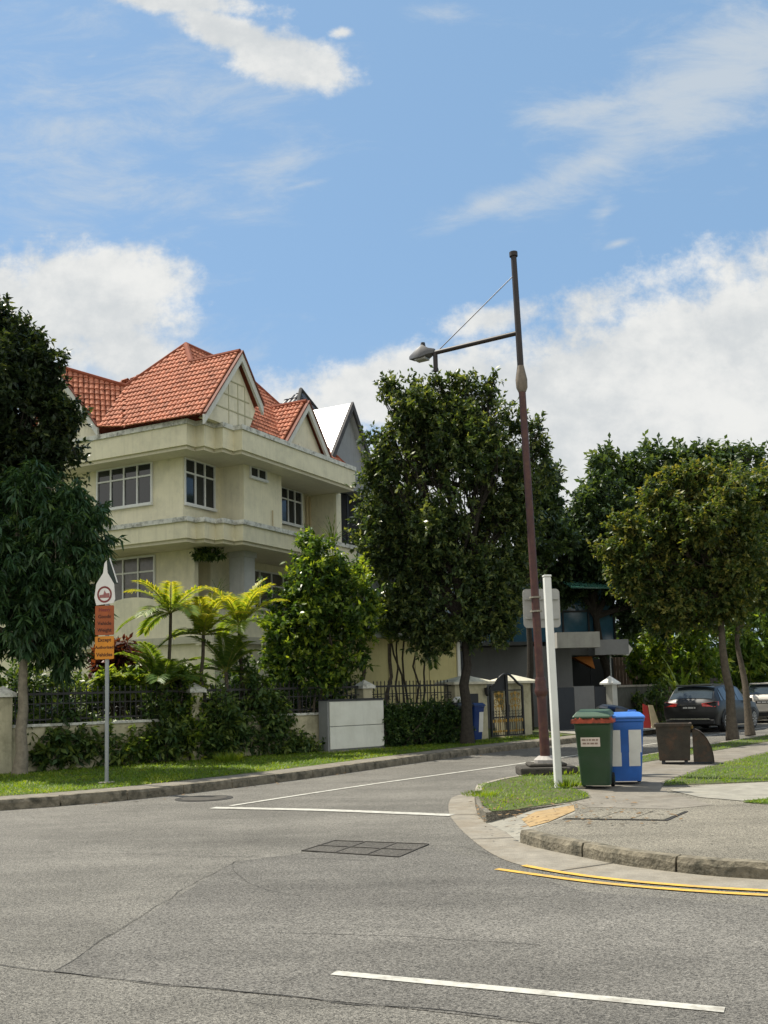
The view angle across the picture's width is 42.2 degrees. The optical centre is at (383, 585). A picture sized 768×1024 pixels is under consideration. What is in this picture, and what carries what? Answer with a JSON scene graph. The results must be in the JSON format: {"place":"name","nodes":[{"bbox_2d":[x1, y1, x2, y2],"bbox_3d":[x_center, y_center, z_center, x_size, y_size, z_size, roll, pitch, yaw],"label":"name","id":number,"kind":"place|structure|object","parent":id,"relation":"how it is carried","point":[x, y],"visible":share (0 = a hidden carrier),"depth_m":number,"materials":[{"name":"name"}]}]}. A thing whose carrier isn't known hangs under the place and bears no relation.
{"place":"outdoors","nodes":[
{"label":"outdoors","id":0,"kind":"place"},
{"bbox_2d":[0,719,665,795],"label":"verge","id":1,"kind":"structure","parent":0,"point":[535,732],"depth_m":20.39,"materials":[{"name":"plant"}]},
{"bbox_2d":[0,292,93,515],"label":"dense tree","id":2,"kind":"object","parent":1,"relation":"on","point":[32,385],"visible":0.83,"depth_m":21.91,"materials":[{"name":"green plant"}]},
{"bbox_2d":[12,697,84,771],"bbox_3d":[-7.202,3.225,20.745,1.979,1.803,1.537,-1,-6,0],"label":"shrub","id":3,"kind":"object","parent":1,"relation":"on","point":[39,753],"visible":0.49,"depth_m":20.44,"materials":[{"name":"green plant"}]},
{"bbox_2d":[0,454,129,775],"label":"mango tree","id":4,"kind":"object","parent":1,"relation":"on","point":[47,603],"visible":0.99,"depth_m":20.26,"materials":[{"name":"green plant"}]},
{"bbox_2d":[41,689,99,769],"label":"shrub","id":5,"kind":"object","parent":1,"relation":"on","point":[64,720],"visible":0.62,"depth_m":20.81,"materials":[{"name":"green plant"}]},
{"bbox_2d":[0,685,188,773],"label":"boundary fence","id":6,"kind":"object","parent":1,"relation":"on","point":[7,742],"visible":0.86,"depth_m":20.77,"materials":[{"name":"black metal"}]},
{"bbox_2d":[69,706,134,766],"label":"shrub","id":7,"kind":"object","parent":1,"relation":"on","point":[115,760],"visible":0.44,"depth_m":21.16,"materials":[{"name":"green plant"}]},
{"bbox_2d":[94,558,117,783],"bbox_3d":[-4.794,1.454,17.208,0.317,3.917,0.320,4,-8,-43],"label":"traffic sign","id":8,"kind":"object","parent":1,"relation":"on","point":[104,615],"visible":0.98,"depth_m":17.27,"materials":[{"name":"metal"}]},
{"bbox_2d":[0,659,214,720],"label":"garden shrub","id":9,"kind":"object","parent":1,"relation":"on","point":[41,681],"visible":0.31,"depth_m":22.81,"materials":[{"name":"green plant"}]},
{"bbox_2d":[85,632,148,715],"bbox_3d":[-6.227,2.102,23.583,1.680,1.988,1.449,1,-6,-19],"label":"croton shrub","id":10,"kind":"object","parent":1,"relation":"on","point":[120,660],"visible":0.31,"depth_m":23.34,"materials":[{"name":"plant"}]},
{"bbox_2d":[86,672,158,719],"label":"palm tree","id":11,"kind":"object","parent":1,"relation":"on","point":[128,676],"visible":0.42,"depth_m":22.61,"materials":[{"name":"green plant"}]},
{"bbox_2d":[110,711,161,764],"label":"shrub","id":12,"kind":"object","parent":1,"relation":"on","point":[146,746],"visible":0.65,"depth_m":21.59,"materials":[{"name":"green plant"}]},
{"bbox_2d":[85,658,214,719],"bbox_3d":[-5.390,2.856,23.093,3.005,2.489,1.388,0,-6,-14],"label":"garden shrub","id":13,"kind":"object","parent":1,"relation":"on","point":[120,681],"visible":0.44,"depth_m":22.78,"materials":[{"name":"green plant"}]},
{"bbox_2d":[116,579,216,699],"bbox_3d":[-4.899,1.980,22.845,2.445,4.202,2.563,-1,-6,0],"label":"palm tree","id":14,"kind":"object","parent":1,"relation":"on","point":[170,604],"visible":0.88,"depth_m":22.77,"materials":[{"name":"green plant"}]},
{"bbox_2d":[134,684,201,763],"bbox_3d":[-4.908,3.169,22.231,1.661,1.940,1.551,-1,-6,0],"label":"shrub","id":15,"kind":"object","parent":1,"relation":"on","point":[170,726],"visible":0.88,"depth_m":21.96,"materials":[{"name":"green plant"}]},
{"bbox_2d":[114,641,221,717],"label":"palm tree","id":16,"kind":"object","parent":1,"relation":"on","point":[156,664],"visible":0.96,"depth_m":22.06,"materials":[{"name":"green plant"}]},
{"bbox_2d":[0,342,358,714],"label":"corner house","id":17,"kind":"structure","parent":1,"relation":"on","point":[191,446],"depth_m":29.86,"materials":[{"name":"beige paint"}]},
{"bbox_2d":[96,462,152,510],"bbox_3d":[-7.866,-2.982,30.086,2.210,1.320,0.130,-5,-7,27],"label":"window","id":18,"kind":"structure","parent":17,"relation":"in","point":[130,486],"depth_m":30.05,"materials":[{"name":"clear glass"}]},
{"bbox_2d":[107,554,155,600],"bbox_3d":[-7.722,-0.090,30.312,1.920,1.590,0.130,-5,-7,27],"label":"window","id":19,"kind":"structure","parent":17,"relation":"in","point":[128,569],"depth_m":30.30,"materials":[{"name":"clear glass"}]},
{"bbox_2d":[184,457,216,511],"bbox_3d":[-5.487,-3.019,29.750,0.130,1.440,1.470,-5,-7,27],"label":"window","id":20,"kind":"structure","parent":17,"relation":"in","point":[199,477],"depth_m":29.76,"materials":[{"name":"clear glass"}]},
{"bbox_2d":[189,546,226,563],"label":"hanging plant","id":21,"kind":"object","parent":17,"relation":"hanging from","point":[202,554],"visible":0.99,"depth_m":29.06,"materials":[{"name":"green plant"}]},
{"bbox_2d":[249,466,268,482],"bbox_3d":[-3.884,-3.465,30.879,0.130,0.400,0.920,-5,-7,27],"label":"window","id":22,"kind":"structure","parent":17,"relation":"in","point":[258,474],"depth_m":30.86,"materials":[{"name":"white glass"}]},
{"bbox_2d":[255,569,293,608],"bbox_3d":[-3.750,0.301,33.335,0.130,1.540,2.920,-5,-7,27],"label":"window","id":23,"kind":"structure","parent":17,"relation":"in","point":[276,579],"depth_m":33.33,"materials":[{"name":"white glass"}]},
{"bbox_2d":[281,487,303,528],"bbox_3d":[-3.271,-2.714,34.005,0.130,1.290,1.820,-5,-7,27],"label":"window","id":24,"kind":"structure","parent":17,"relation":"in","point":[292,500],"depth_m":34.27,"materials":[{"name":"white glass"}]},
{"bbox_2d":[313,516,348,545],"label":"potted plant","id":25,"kind":"object","parent":17,"relation":"on","point":[330,534],"visible":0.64,"depth_m":31.41,"materials":[{"name":"green plant"}]},
{"bbox_2d":[164,665,214,760],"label":"shrub","id":26,"kind":"object","parent":1,"relation":"on","point":[197,732],"visible":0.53,"depth_m":22.43,"materials":[{"name":"green plant"}]},
{"bbox_2d":[157,592,250,712],"bbox_3d":[-4.172,2.097,23.241,2.169,4.010,2.096,-1,-6,0],"label":"palm tree","id":27,"kind":"object","parent":1,"relation":"on","point":[207,616],"visible":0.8,"depth_m":23.19,"materials":[{"name":"green plant"}]},
{"bbox_2d":[185,682,259,758],"bbox_3d":[-3.861,3.222,23.016,1.671,1.959,1.588,-4,-6,20],"label":"shrub","id":28,"kind":"object","parent":1,"relation":"on","point":[222,739],"visible":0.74,"depth_m":22.81,"materials":[{"name":"green plant"}]},
{"bbox_2d":[185,633,269,696],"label":"palm tree","id":29,"kind":"object","parent":1,"relation":"on","point":[230,655],"visible":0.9,"depth_m":23.47,"materials":[{"name":"green plant"}]},
{"bbox_2d":[190,577,290,696],"bbox_3d":[-3.385,1.957,24.024,2.330,4.419,2.542,-1,-6,0],"label":"palm tree","id":30,"kind":"object","parent":1,"relation":"on","point":[248,601],"visible":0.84,"depth_m":23.89,"materials":[{"name":"green plant"}]},
{"bbox_2d":[218,651,285,755],"bbox_3d":[-3.287,2.866,23.772,1.780,2.781,1.453,1,-7,-24],"label":"shrub","id":31,"kind":"object","parent":1,"relation":"on","point":[256,710],"visible":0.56,"depth_m":23.63,"materials":[{"name":"green plant"}]},
{"bbox_2d":[248,667,304,755],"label":"shrub","id":32,"kind":"object","parent":1,"relation":"on","point":[277,707],"visible":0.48,"depth_m":23.99,"materials":[{"name":"green plant"}]},
{"bbox_2d":[184,680,375,760],"bbox_3d":[-2.415,3.223,24.296,5.380,1.800,0.420,3,-8,-39],"label":"boundary fence","id":33,"kind":"object","parent":1,"relation":"on","point":[310,720],"visible":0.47,"depth_m":24.45,"materials":[{"name":"black metal"}]},
{"bbox_2d":[0,735,575,798],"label":"kerb strip","id":34,"kind":"object","parent":1,"relation":"on","point":[231,776],"visible":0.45,"depth_m":18.30,"materials":[{"name":"concrete"}]},
{"bbox_2d":[206,667,374,712],"bbox_3d":[-2.679,3.261,26.766,5.679,2.327,2.302,3,-8,-38],"label":"garden shrub","id":35,"kind":"object","parent":1,"relation":"on","point":[237,680],"visible":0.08,"depth_m":26.50,"materials":[{"name":"green plant"}]},
{"bbox_2d":[263,728,325,753],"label":"shrub","id":36,"kind":"object","parent":1,"relation":"on","point":[308,745],"visible":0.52,"depth_m":24.10,"materials":[{"name":"green plant"}]},
{"bbox_2d":[249,525,387,712],"bbox_3d":[-1.686,1.351,25.354,3.616,5.890,2.776,-1,-6,0],"label":"ficus tree","id":37,"kind":"object","parent":1,"relation":"on","point":[324,610],"visible":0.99,"depth_m":24.93,"materials":[{"name":"green plant"}]},
{"bbox_2d":[317,698,391,752],"bbox_3d":[-0.789,3.506,25.046,2.030,1.330,0.650,3,-8,-39],"label":"service cabinet","id":38,"kind":"object","parent":1,"relation":"on","point":[347,724],"visible":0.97,"depth_m":24.82,"materials":[{"name":"grey metal"}]},
{"bbox_2d":[280,387,430,631],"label":"neighbour house","id":39,"kind":"structure","parent":1,"relation":"on","point":[340,427],"depth_m":36.28,"materials":[{"name":"grey paint"}]},
{"bbox_2d":[340,493,347,543],"bbox_3d":[-1.646,-2.313,36.020,0.190,2.220,1.050,-5,-7,27],"label":"louvred window","id":40,"kind":"structure","parent":39,"relation":"in","point":[344,504],"depth_m":36.33,"materials":[{"name":"grey paint"}]},
{"bbox_2d":[347,494,361,552],"bbox_3d":[-1.153,-2.227,36.954,0.190,2.220,1.050,-5,-7,27],"label":"louvred window","id":41,"kind":"structure","parent":39,"relation":"in","point":[350,506],"depth_m":36.82,"materials":[{"name":"grey paint"}]},
{"bbox_2d":[337,551,378,680],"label":"palm tree","id":42,"kind":"object","parent":1,"relation":"on","point":[361,560],"visible":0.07,"depth_m":28.23,"materials":[{"name":"green plant"}]},
{"bbox_2d":[323,632,462,706],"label":"garden annexe","id":43,"kind":"structure","parent":1,"relation":"on","point":[450,667],"depth_m":32.24,"materials":[{"name":"paint"}]},
{"bbox_2d":[377,598,411,705],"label":"palm tree","id":44,"kind":"object","parent":1,"relation":"on","point":[386,637],"visible":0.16,"depth_m":27.78,"materials":[{"name":"green plant"}]},
{"bbox_2d":[209,750,582,796],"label":"grass","id":45,"kind":"structure","parent":1,"relation":"on","point":[227,757],"depth_m":14.59,"materials":[{"name":"green plant"}]},
{"bbox_2d":[350,583,445,705],"bbox_3d":[0.449,2.001,29.256,4.205,5.229,3.292,-1,-6,0],"label":"palm tree","id":46,"kind":"object","parent":1,"relation":"on","point":[431,665],"visible":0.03,"depth_m":29.12,"materials":[{"name":"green plant"}]},
{"bbox_2d":[95,726,710,826],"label":"leaf litter","id":47,"kind":"object","parent":1,"relation":"on","point":[538,816],"visible":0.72,"depth_m":11.40,"materials":[{"name":"brown plant"}]},
{"bbox_2d":[372,680,450,735],"bbox_3d":[0.767,3.428,26.890,2.901,1.770,0.220,3,-8,-39],"label":"boundary fence","id":48,"kind":"object","parent":1,"relation":"on","point":[413,686],"visible":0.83,"depth_m":26.96,"materials":[{"name":"black metal"}]},
{"bbox_2d":[379,696,476,747],"bbox_3d":[1.083,3.665,26.554,3.496,1.440,0.921,3,-8,-39],"label":"clipped hedge","id":49,"kind":"object","parent":1,"relation":"on","point":[424,723],"visible":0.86,"depth_m":26.27,"materials":[{"name":"green plant"}]},
{"bbox_2d":[343,364,560,744],"bbox_3d":[1.920,-0.920,26.835,5.004,10.508,4.818,-7,-8,42],"label":"street tree","id":50,"kind":"object","parent":1,"relation":"on","point":[421,547],"visible":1,"depth_m":26.48,"materials":[{"name":"green plant"}]},
{"bbox_2d":[435,676,494,739],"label":"gate pier","id":51,"kind":"structure","parent":1,"relation":"on","point":[479,689],"depth_m":28.30,"materials":[{"name":"grey paint"}]},
{"bbox_2d":[472,703,485,739],"bbox_3d":[2.501,3.800,27.824,0.449,1.054,0.577,3,-8,-39],"label":"wheeled bin","id":52,"kind":"object","parent":1,"relation":"on","point":[477,711],"visible":0.34,"depth_m":27.64,"materials":[{"name":"blue plastic"}]},
{"bbox_2d":[491,674,534,737],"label":"gate pier","id":53,"kind":"structure","parent":1,"relation":"on","point":[523,681],"depth_m":29.81,"materials":[{"name":"beige paint"}]},
{"bbox_2d":[489,673,524,736],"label":"garden gate","id":54,"kind":"structure","parent":53,"relation":"attached to","point":[501,682],"depth_m":29.18,"materials":[{"name":"black metal"}]},
{"bbox_2d":[422,566,628,728],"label":"modern house","id":55,"kind":"structure","parent":1,"relation":"on","point":[575,635],"depth_m":37.13,"materials":[{"name":"grey paint"}]},
{"bbox_2d":[490,446,584,730],"bbox_3d":[5.257,0.026,34.294,3.585,10.189,2.760,-1,-6,0],"label":"garden tree","id":56,"kind":"object","parent":1,"relation":"on","point":[559,538],"visible":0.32,"depth_m":34.03,"materials":[{"name":"green plant"}]},
{"bbox_2d":[547,686,606,730],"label":"driveway gate","id":57,"kind":"structure","parent":1,"relation":"on","point":[573,700],"depth_m":33.53,"materials":[{"name":"grey metal"}]},
{"bbox_2d":[600,676,620,705],"bbox_3d":[8.040,4.118,35.241,0.540,1.870,0.540,-7,-8,42],"label":"gate post","id":58,"kind":"object","parent":1,"relation":"on","point":[610,683],"visible":0.56,"depth_m":35.14,"materials":[{"name":"white paint"}]},
{"bbox_2d":[543,468,690,679],"bbox_3d":[8.688,0.411,37.930,7.326,10.032,4.020,-1,-6,0],"label":"shade tree","id":59,"kind":"object","parent":1,"relation":"on","point":[589,510],"visible":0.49,"depth_m":37.83,"materials":[{"name":"green plant"}]},
{"bbox_2d":[617,684,660,715],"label":"boundary wall","id":60,"kind":"structure","parent":1,"relation":"on","point":[624,694],"depth_m":37.16,"materials":[{"name":"concrete"}]},
{"bbox_2d":[612,657,644,684],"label":"timber screen","id":61,"kind":"object","parent":60,"relation":"on","point":[620,667],"visible":0.19,"depth_m":43.86,"materials":[{"name":"brown wood"}]},
{"bbox_2d":[631,678,671,722],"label":"garden shrub","id":62,"kind":"object","parent":1,"relation":"on","point":[657,703],"visible":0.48,"depth_m":36.68,"materials":[{"name":"green plant"}]},
{"bbox_2d":[574,429,767,668],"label":"broadleaf tree","id":63,"kind":"object","parent":1,"relation":"on","point":[631,469],"visible":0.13,"depth_m":47.22,"materials":[{"name":"green plant"}]},
{"bbox_2d":[657,654,696,690],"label":"banana plant","id":64,"kind":"object","parent":1,"relation":"on","point":[675,683],"visible":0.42,"depth_m":37.71,"materials":[{"name":"green plant"}]},
{"bbox_2d":[622,609,736,699],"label":"garden shrub","id":65,"kind":"object","parent":1,"relation":"on","point":[707,659],"visible":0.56,"depth_m":40.31,"materials":[{"name":"green plant"}]},
{"bbox_2d":[592,606,766,680],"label":"garden shrub","id":66,"kind":"object","parent":1,"relation":"on","point":[712,644],"visible":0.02,"depth_m":49.36,"materials":[{"name":"green plant"}]},
{"bbox_2d":[660,678,741,716],"bbox_3d":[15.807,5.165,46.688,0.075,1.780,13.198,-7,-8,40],"label":"hedge","id":67,"kind":"object","parent":1,"relation":"on","point":[712,680],"visible":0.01,"depth_m":45.90,"materials":[{"name":"green plant"}]},
{"bbox_2d":[713,605,767,693],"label":"garden shrub","id":68,"kind":"object","parent":1,"relation":"on","point":[755,658],"visible":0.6,"depth_m":43.22,"materials":[{"name":"green plant"}]},
{"bbox_2d":[0,719,767,1023],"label":"road","id":69,"kind":"structure","parent":0,"point":[66,903],"depth_m":9.65,"materials":[{"name":"grey asphalt"}]},
{"bbox_2d":[175,795,232,801],"bbox_3d":[-2.806,3.310,15.527,0.900,0.012,0.900,-1,-6,0],"label":"manhole cover","id":70,"kind":"object","parent":69,"relation":"on","point":[202,798],"visible":1,"depth_m":15.43,"materials":[{"name":"metal"}]},
{"bbox_2d":[212,807,453,815],"bbox_3d":[-0.765,3.037,13.455,3.664,0.001,0.303,-4,-7,25],"label":"road marking","id":71,"kind":"object","parent":69,"relation":"on","point":[414,813],"visible":1,"depth_m":13.44,"materials":[{"name":"white paint"}]},
{"bbox_2d":[301,840,428,856],"bbox_3d":[-0.208,2.678,10.168,1.126,0.014,0.837,-4,-7,23],"label":"manhole cover","id":72,"kind":"object","parent":69,"relation":"on","point":[384,849],"visible":1,"depth_m":10.17,"materials":[{"name":"metal"}]},
{"bbox_2d":[0,718,766,810],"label":"kerb","id":73,"kind":"structure","parent":69,"relation":"on","point":[74,799],"depth_m":17.31,"materials":[{"name":"concrete"}]},
{"bbox_2d":[53,847,767,1023],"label":"road patch","id":74,"kind":"object","parent":69,"relation":"on","point":[223,927],"visible":1,"depth_m":6.31,"materials":[{"name":"grey asphalt"}]},
{"bbox_2d":[54,854,258,970],"bbox_3d":[-1.617,2.487,7.993,0.526,0.001,4.281,-3,-6,16],"label":"road seam","id":75,"kind":"object","parent":74,"relation":"on","point":[136,918],"visible":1,"depth_m":7.06,"materials":[{"name":"black asphalt"}]},
{"bbox_2d":[0,964,497,1016],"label":"road seam","id":76,"kind":"object","parent":74,"relation":"on","point":[254,992],"visible":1,"depth_m":5.35,"materials":[{"name":"black asphalt"}]},
{"bbox_2d":[330,971,724,1011],"bbox_3d":[0.688,2.139,5.276,2.122,0.001,0.085,-4,-7,23],"label":"road marking","id":77,"kind":"object","parent":74,"relation":"on","point":[555,993],"visible":1,"depth_m":5.23,"materials":[{"name":"white paint"}]},
{"bbox_2d":[228,727,765,805],"bbox_3d":[13.950,4.945,35.222,0.209,0.001,52.891,-6,-8,37],"label":"road marking","id":78,"kind":"object","parent":69,"relation":"on","point":[403,779],"visible":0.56,"depth_m":17.37,"materials":[{"name":"white paint"}]},
{"bbox_2d":[572,656,594,685],"bbox_3d":[7.976,4.138,39.915,0.900,2.910,0.500,0,-6,-17],"label":"folded sunshade","id":79,"kind":"object","parent":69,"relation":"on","point":[587,662],"visible":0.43,"depth_m":39.87,"materials":[{"name":"orange fabric"}]},
{"bbox_2d":[448,792,767,888],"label":"gutter","id":80,"kind":"object","parent":69,"relation":"on","point":[472,825],"visible":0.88,"depth_m":9.16,"materials":[{"name":"concrete"}]},
{"bbox_2d":[487,803,574,841],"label":"kerb ramp","id":81,"kind":"structure","parent":80,"relation":"on","point":[513,828],"depth_m":11.48,"materials":[{"name":"concrete"}]},
{"bbox_2d":[522,805,574,826],"bbox_3d":[1.917,2.686,11.673,0.510,0.075,1.474,-5,-7,31],"label":"ramp paint","id":82,"kind":"object","parent":81,"relation":"on","point":[548,814],"visible":1,"depth_m":11.61,"materials":[{"name":"yellow paint"}]},
{"bbox_2d":[475,734,767,790],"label":"kerb","id":83,"kind":"structure","parent":69,"relation":"on","point":[480,788],"depth_m":16.31,"materials":[{"name":"concrete"}]},
{"bbox_2d":[495,868,767,895],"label":"road marking","id":84,"kind":"object","parent":69,"relation":"on","point":[566,878],"visible":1,"depth_m":7.92,"materials":[{"name":"yellow paint"}]},
{"bbox_2d":[520,829,767,879],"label":"kerb","id":85,"kind":"structure","parent":69,"relation":"on","point":[718,867],"depth_m":8.64,"materials":[{"name":"concrete"}]},
{"bbox_2d":[521,865,767,890],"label":"road marking","id":86,"kind":"object","parent":69,"relation":"on","point":[546,869],"visible":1,"depth_m":8.06,"materials":[{"name":"yellow paint"}]},
{"bbox_2d":[664,684,758,731],"bbox_3d":[11.199,4.097,33.841,2.120,1.555,4.450,-6,-8,38],"label":"parked car","id":87,"kind":"object","parent":69,"relation":"on","point":[703,705],"visible":0.69,"depth_m":32.27,"materials":[{"name":"grey paint"}]},
{"bbox_2d":[749,682,767,718],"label":"parked car","id":88,"kind":"object","parent":69,"relation":"on","point":[758,692],"visible":0.42,"depth_m":38.10,"materials":[{"name":"paint"}]},
{"bbox_2d":[0,0,767,679],"label":"sky","id":89,"kind":"structure","parent":0,"point":[323,192],"materials":[{"name":"blue"}]},
{"bbox_2d":[549,726,655,733],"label":"driveway","id":90,"kind":"structure","parent":0,"point":[571,731],"depth_m":31.84,"materials":[{"name":"concrete"}]},
{"bbox_2d":[643,704,658,727],"bbox_3d":[8.835,4.293,32.947,0.623,0.800,0.078,-1,-6,-8],"label":"folded board","id":91,"kind":"object","parent":90,"relation":"on","point":[652,717],"visible":0.75,"depth_m":32.93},
{"bbox_2d":[475,742,767,859],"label":"footpath","id":92,"kind":"structure","parent":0,"point":[727,828],"depth_m":10.18,"materials":[{"name":"grey concrete"}]},
{"bbox_2d":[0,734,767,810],"bbox_3d":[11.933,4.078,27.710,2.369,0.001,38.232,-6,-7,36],"label":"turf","id":93,"kind":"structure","parent":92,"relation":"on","point":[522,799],"depth_m":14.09,"materials":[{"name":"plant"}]},
{"bbox_2d":[409,250,577,775],"bbox_3d":[1.790,-1.336,17.693,2.952,9.246,0.999,-4,-6,21],"label":"street lamp","id":94,"kind":"object","parent":93,"relation":"on","point":[542,763],"visible":0.96,"depth_m":17.29,"materials":[{"name":"brown metal"}]},
{"bbox_2d":[522,589,560,627],"bbox_3d":[2.758,0.389,17.396,0.660,0.680,0.047,-1,-6,-7],"label":"sign board","id":95,"kind":"object","parent":94,"relation":"attached to","point":[527,609],"visible":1,"depth_m":17.40,"materials":[{"name":"metal"}]},
{"bbox_2d":[586,454,767,740],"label":"street tree","id":96,"kind":"object","parent":93,"relation":"on","point":[702,563],"visible":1,"depth_m":27.37,"materials":[{"name":"green plant"}]},
{"bbox_2d":[724,457,767,735],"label":"street tree","id":97,"kind":"object","parent":93,"relation":"on","point":[761,498],"visible":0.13,"depth_m":29.68,"materials":[{"name":"green plant"}]},
{"bbox_2d":[542,575,562,787],"bbox_3d":[2.475,1.409,14.628,0.148,3.160,0.115,-1,-6,-7],"label":"white post","id":98,"kind":"object","parent":92,"relation":"on","point":[552,682],"visible":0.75,"depth_m":14.59,"materials":[{"name":"metal"}]},
{"bbox_2d":[564,811,687,820],"bbox_3d":[2.733,2.582,11.224,1.324,0.014,0.819,-3,-6,18],"label":"drain cover","id":99,"kind":"object","parent":92,"relation":"on","point":[648,815],"visible":0.96,"depth_m":11.11,"materials":[{"name":"grey concrete"}]},
{"bbox_2d":[664,752,767,784],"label":"turf","id":100,"kind":"structure","parent":92,"relation":"on","point":[729,773],"depth_m":15.81,"materials":[{"name":"plant"}]},
{"bbox_2d":[672,782,767,800],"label":"path slab","id":101,"kind":"structure","parent":92,"relation":"on","point":[746,791],"depth_m":13.40,"materials":[{"name":"concrete"}]},
{"bbox_2d":[574,742,767,808],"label":"footpath","id":102,"kind":"structure","parent":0,"point":[648,791],"depth_m":14.17,"materials":[{"name":"concrete"}]},
{"bbox_2d":[571,709,615,785],"bbox_3d":[3.058,2.342,14.357,0.609,1.114,0.723,-3,-6,17],"label":"wheeled bin","id":103,"kind":"object","parent":102,"relation":"on","point":[594,733],"visible":0.99,"depth_m":14.11,"materials":[{"name":"green plastic"}]},
{"bbox_2d":[612,710,644,781],"bbox_3d":[3.586,2.400,14.892,0.578,1.083,0.712,-2,-6,7],"label":"wheeled bin","id":104,"kind":"object","parent":102,"relation":"on","point":[628,726],"visible":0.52,"depth_m":14.62,"materials":[{"name":"blue plastic"}]},
{"bbox_2d":[596,704,628,711],"bbox_3d":[3.468,1.884,15.186,0.528,0.150,0.396,8,-8,-10],"label":"rubbish bag","id":105,"kind":"object","parent":104,"relation":"on","point":[614,708],"visible":0.56,"depth_m":15.04,"materials":[{"name":"plastic"}]},
{"bbox_2d":[654,722,714,763],"bbox_3d":[5.530,2.893,18.353,1.020,0.730,0.660,-3,-6,16],"label":"open bin","id":106,"kind":"object","parent":102,"relation":"on","point":[673,741],"visible":1,"depth_m":18.10,"materials":[{"name":"brown plastic"}]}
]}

